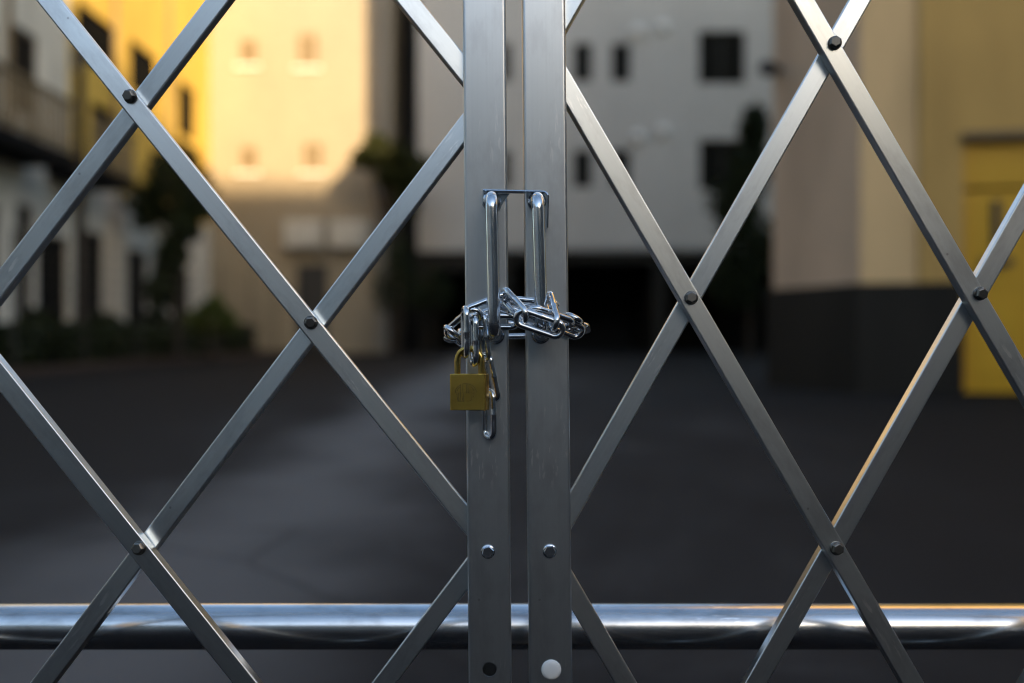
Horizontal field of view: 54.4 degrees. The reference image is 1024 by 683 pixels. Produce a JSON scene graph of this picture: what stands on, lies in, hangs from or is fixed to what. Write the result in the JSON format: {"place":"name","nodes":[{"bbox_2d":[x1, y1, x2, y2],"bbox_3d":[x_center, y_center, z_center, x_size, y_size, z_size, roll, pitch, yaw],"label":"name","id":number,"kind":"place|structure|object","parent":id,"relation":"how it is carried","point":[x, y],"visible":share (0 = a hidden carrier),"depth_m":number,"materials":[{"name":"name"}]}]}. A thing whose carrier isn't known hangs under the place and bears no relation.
{"place":"outdoors","nodes":[
{"label":"outdoors","id":0,"kind":"place"},
{"bbox_2d":[0,351,1023,682],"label":"ground","id":1,"kind":"structure","parent":0,"point":[316,489],"depth_m":3.64,"materials":[{"name":"grey asphalt"}]},
{"bbox_2d":[72,48,85,362],"bbox_3d":[-7.377,-2.361,16.945,0.200,5.579,0.310,0,0,0],"label":"utility pole","id":2,"kind":"object","parent":1,"relation":"on","point":[78,64],"visible":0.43,"depth_m":16.93,"materials":[{"name":"grey metal"}]},
{"bbox_2d":[0,0,211,360],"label":"row building","id":3,"kind":"structure","parent":1,"relation":"on","point":[134,39],"depth_m":19.23,"materials":[{"name":"white paint"}]},
{"bbox_2d":[17,203,29,322],"bbox_3d":[-8.255,-1.000,16.750,0.060,2.596,0.496,0,0,0],"label":"glass door","id":4,"kind":"structure","parent":3,"relation":"in","point":[23,212],"depth_m":16.77,"materials":[{"name":"black glass"}]},
{"bbox_2d":[13,24,35,116],"bbox_3d":[-8.255,-4.525,16.750,0.060,1.446,0.896,0,0,0],"label":"window","id":5,"kind":"structure","parent":3,"relation":"in","point":[24,44],"depth_m":16.83,"materials":[{"name":"black glass"}]},
{"bbox_2d":[37,236,66,350],"bbox_3d":[-8.255,-0.800,17.825,0.060,2.196,1.246,0,0,0],"label":"glass door","id":6,"kind":"structure","parent":3,"relation":"in","point":[47,261],"depth_m":17.93,"materials":[{"name":"black glass"}]},
{"bbox_2d":[86,230,101,321],"bbox_3d":[-8.255,-0.925,19.375,0.060,2.446,1.146,0,0,0],"label":"glass door","id":7,"kind":"structure","parent":3,"relation":"in","point":[93,240],"depth_m":19.65,"materials":[{"name":"black glass"}]},
{"bbox_2d":[77,2,112,62],"bbox_3d":[-8.270,-5.925,19.750,0.060,1.046,1.996,0,0,0],"label":"window","id":8,"kind":"structure","parent":3,"relation":"in","point":[99,30],"depth_m":19.87,"materials":[{"name":"yellow paint"}]},
{"bbox_2d":[91,102,111,170],"bbox_3d":[-8.270,-3.925,19.950,0.060,1.546,1.096,0,0,0],"label":"window","id":9,"kind":"structure","parent":3,"relation":"in","point":[95,109],"depth_m":19.92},
{"bbox_2d":[127,248,145,354],"bbox_3d":[-8.255,-0.850,21.775,0.060,2.296,1.146,0,0,0],"label":"glass door","id":10,"kind":"structure","parent":3,"relation":"in","point":[132,283],"depth_m":21.75,"materials":[{"name":"black glass"}]},
{"bbox_2d":[130,40,155,90],"bbox_3d":[-8.270,-5.985,22.200,0.060,1.066,1.696,0,0,0],"label":"window","id":11,"kind":"structure","parent":3,"relation":"in","point":[141,63],"depth_m":22.06,"materials":[{"name":"yellow paint"}]},
{"bbox_2d":[151,149,163,181],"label":"window","id":12,"kind":"structure","parent":3,"relation":"in","point":[153,153],"depth_m":23.08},
{"bbox_2d":[152,259,163,353],"bbox_3d":[-8.255,-0.800,23.100,0.060,2.196,0.796,0,0,0],"label":"glass door","id":13,"kind":"structure","parent":3,"relation":"in","point":[153,261],"depth_m":23.00,"materials":[{"name":"black glass"}]},
{"bbox_2d":[180,270,187,321],"bbox_3d":[-8.255,-0.750,24.800,0.060,2.096,0.996,0,0,0],"label":"glass door","id":14,"kind":"structure","parent":3,"relation":"in","point":[186,275],"depth_m":25.19,"materials":[{"name":"black glass"}]},
{"bbox_2d":[178,81,194,141],"bbox_3d":[-8.270,-5.800,25.150,0.060,1.296,1.396,0,0,0],"label":"window","id":15,"kind":"structure","parent":3,"relation":"in","point":[186,98],"depth_m":25.31,"materials":[{"name":"yellow paint"}]},
{"bbox_2d":[11,350,274,367],"bbox_3d":[-6.890,0.405,18.450,2.580,0.331,16.900,0,0,0],"label":"planting bed","id":16,"kind":"object","parent":1,"relation":"on","point":[202,353],"visible":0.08,"depth_m":22.43,"materials":[{"name":"brown soil"}]},
{"bbox_2d":[22,307,64,328],"bbox_3d":[-8.207,-0.091,17.022,1.462,0.994,1.016,0,0,0],"label":"shrub","id":17,"kind":"object","parent":16,"relation":"on","point":[41,315],"visible":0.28,"depth_m":16.88,"materials":[{"name":"green plant"}]},
{"bbox_2d":[86,311,132,357],"bbox_3d":[-8.034,-0.123,19.522,1.398,0.993,1.032,0,0,16],"label":"shrub","id":18,"kind":"object","parent":16,"relation":"on","point":[102,316],"visible":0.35,"depth_m":19.36,"materials":[{"name":"green plant"}]},
{"bbox_2d":[0,318,259,367],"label":"hedge","id":19,"kind":"object","parent":16,"relation":"on","point":[67,337],"visible":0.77,"depth_m":17.35,"materials":[{"name":"green plant"}]},
{"bbox_2d":[12,229,276,367],"bbox_3d":[-6.583,-0.636,20.000,0.058,2.208,12.073,0,0,4],"label":"wire fence","id":20,"kind":"object","parent":16,"relation":"on","point":[84,322],"visible":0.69,"depth_m":17.52,"materials":[{"name":"grey metal"}]},
{"bbox_2d":[133,308,180,325],"bbox_3d":[-7.991,-0.212,21.963,1.583,1.105,0.962,0,0,0],"label":"shrub","id":21,"kind":"object","parent":16,"relation":"on","point":[153,318],"visible":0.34,"depth_m":21.86,"materials":[{"name":"green plant"}]},
{"bbox_2d":[116,139,220,356],"bbox_3d":[-7.056,-1.942,20.488,2.155,4.655,1.420,0,0,0],"label":"garden tree","id":22,"kind":"object","parent":16,"relation":"on","point":[149,207],"visible":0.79,"depth_m":20.33,"materials":[{"name":"green plant"}]},
{"bbox_2d":[12,350,309,376],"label":"kerb","id":23,"kind":"structure","parent":1,"relation":"on","point":[37,370],"depth_m":16.82,"materials":[{"name":"concrete"}]},
{"bbox_2d":[182,293,240,361],"bbox_3d":[-5.593,-0.266,18.473,1.054,1.300,0.765,0,0,0],"label":"shrub","id":24,"kind":"object","parent":1,"relation":"on","point":[212,308],"visible":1,"depth_m":18.44,"materials":[{"name":"green plant"}]},
{"bbox_2d":[210,0,401,352],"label":"cream building","id":25,"kind":"structure","parent":1,"relation":"on","point":[305,95],"depth_m":27.00,"materials":[{"name":"paint"}]},
{"bbox_2d":[235,40,259,67],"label":"window","id":26,"kind":"structure","parent":25,"relation":"in","point":[248,49],"depth_m":27.07,"materials":[{"name":"white ceramic"}]},
{"bbox_2d":[235,146,259,174],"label":"window","id":27,"kind":"structure","parent":25,"relation":"in","point":[248,155],"depth_m":27.07,"materials":[{"name":"white ceramic"}]},
{"bbox_2d":[284,220,323,259],"bbox_3d":[-5.589,-2.730,26.772,1.000,1.040,0.449,0,0,0],"label":"air conditioner","id":28,"kind":"object","parent":25,"relation":"attached to","point":[303,234],"visible":1,"depth_m":26.57,"materials":[{"name":"white metal"}]},
{"bbox_2d":[293,34,320,69],"bbox_3d":[-5.555,-7.854,27.000,0.730,0.988,0.200,0,0,0],"label":"window","id":29,"kind":"structure","parent":25,"relation":"in","point":[306,44],"depth_m":27.07,"materials":[{"name":"white ceramic"}]},
{"bbox_2d":[298,143,324,174],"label":"window","id":30,"kind":"structure","parent":25,"relation":"in","point":[311,153],"depth_m":27.07,"materials":[{"name":"white ceramic"}]},
{"bbox_2d":[297,265,327,352],"bbox_3d":[-5.425,-0.890,27.077,0.840,2.400,0.105,0,0,0],"label":"door","id":31,"kind":"structure","parent":25,"relation":"in","point":[312,280],"depth_m":27.08,"materials":[{"name":"brown metal"}]},
{"bbox_2d":[329,220,368,259],"bbox_3d":[-4.371,-2.730,26.772,1.000,1.040,0.449,0,0,0],"label":"air conditioner","id":32,"kind":"object","parent":25,"relation":"attached to","point":[348,234],"visible":0.98,"depth_m":26.57,"materials":[{"name":"white metal"}]},
{"bbox_2d":[347,130,429,354],"bbox_3d":[-2.986,-2.502,25.033,2.296,5.666,1.141,0,0,0],"label":"garden tree","id":33,"kind":"object","parent":1,"relation":"on","point":[377,150],"visible":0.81,"depth_m":24.86,"materials":[{"name":"green plant"}]},
{"bbox_2d":[367,232,425,354],"bbox_3d":[-2.840,-1.217,24.504,1.444,3.138,0.927,0,0,0],"label":"shrub","id":34,"kind":"object","parent":1,"relation":"on","point":[399,254],"visible":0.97,"depth_m":24.44,"materials":[{"name":"green plant"}]},
{"bbox_2d":[402,12,417,351],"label":"alley wall","id":35,"kind":"structure","parent":1,"relation":"on","point":[410,113],"depth_m":29.50,"materials":[{"name":"concrete"}]},
{"bbox_2d":[418,0,772,352],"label":"grey building","id":36,"kind":"structure","parent":1,"relation":"on","point":[669,89],"depth_m":27.00,"materials":[{"name":"paint"}]},
{"bbox_2d":[506,44,510,81],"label":"window","id":37,"kind":"structure","parent":36,"relation":"in","point":[508,46],"depth_m":27.13,"materials":[{"name":"grey metal"}]},
{"bbox_2d":[507,151,510,186],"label":"window","id":38,"kind":"structure","parent":36,"relation":"in","point":[508,152],"depth_m":27.10,"materials":[{"name":"grey metal"}]},
{"bbox_2d":[573,44,591,81],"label":"window","id":39,"kind":"structure","parent":36,"relation":"in","point":[582,53],"depth_m":27.13,"materials":[{"name":"brown metal"}]},
{"bbox_2d":[573,151,591,186],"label":"window","id":40,"kind":"structure","parent":36,"relation":"in","point":[582,160],"depth_m":27.13,"materials":[{"name":"black glass"}]},
{"bbox_2d":[612,44,629,81],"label":"window","id":41,"kind":"structure","parent":36,"relation":"in","point":[620,52],"depth_m":27.13,"materials":[{"name":"black glass"}]},
{"bbox_2d":[616,151,629,174],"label":"window","id":42,"kind":"structure","parent":36,"relation":"in","point":[624,156],"depth_m":27.13,"materials":[{"name":"black glass"}]},
{"bbox_2d":[699,140,742,189],"bbox_3d":[5.720,-4.800,27.130,1.276,1.356,0.060,0,0,0],"label":"window","id":43,"kind":"structure","parent":36,"relation":"in","point":[712,153],"depth_m":27.13,"materials":[{"name":"black glass"}]},
{"bbox_2d":[699,32,743,82],"bbox_3d":[5.695,-7.715,27.130,1.266,1.426,0.060,0,0,0],"label":"window","id":44,"kind":"structure","parent":36,"relation":"in","point":[721,54],"depth_m":27.13,"materials":[{"name":"black glass"}]},
{"bbox_2d":[702,99,772,357],"bbox_3d":[5.117,-2.502,21.950,1.698,5.729,1.607,0,0,-20],"label":"garden tree","id":45,"kind":"object","parent":1,"relation":"on","point":[741,270],"visible":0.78,"depth_m":21.78,"materials":[{"name":"green plant"}]},
{"bbox_2d":[758,0,1023,394],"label":"beige building","id":46,"kind":"structure","parent":1,"relation":"on","point":[862,296],"depth_m":9.91,"materials":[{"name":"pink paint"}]},
{"bbox_2d":[963,190,1023,392],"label":"door","id":47,"kind":"structure","parent":46,"relation":"in","point":[984,212],"depth_m":9.77,"materials":[{"name":"yellow paint"}]},
{"bbox_2d":[963,141,1023,188],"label":"door panel","id":48,"kind":"structure","parent":46,"relation":"in","point":[997,164],"depth_m":9.76,"materials":[{"name":"yellow paint"}]},
{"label":"tarred threshold","id":49,"kind":"structure","parent":0,"visible":0},
{"bbox_2d":[0,0,548,682],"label":"folding gate","id":50,"kind":"structure","parent":49,"relation":"on","point":[478,136],"depth_m":0.94,"materials":[{"name":"metal"}]},
{"bbox_2d":[443,287,590,439],"bbox_3d":[0.006,0.021,0.935,0.143,0.141,0.121,0,0,0],"label":"chain","id":51,"kind":"object","parent":50,"relation":"attached to","point":[468,333],"visible":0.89,"depth_m":0.91,"materials":[{"name":"metal"}]},
{"bbox_2d":[450,345,488,410],"bbox_3d":[-0.039,0.033,0.906,0.034,0.059,0.014,0,0,14],"label":"padlock","id":52,"kind":"object","parent":51,"relation":"hanging from","point":[469,392],"visible":1,"depth_m":0.90,"materials":[{"name":"gold metal"}]},
{"bbox_2d":[0,603,1023,649],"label":"barrier rail","id":53,"kind":"object","parent":49,"relation":"on","point":[627,626],"visible":0.84,"depth_m":1.01,"materials":[{"name":"silver metal"}]},
{"bbox_2d":[522,0,1023,682],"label":"folding gate","id":54,"kind":"structure","parent":49,"relation":"on","point":[556,504],"depth_m":0.94,"materials":[{"name":"metal"}]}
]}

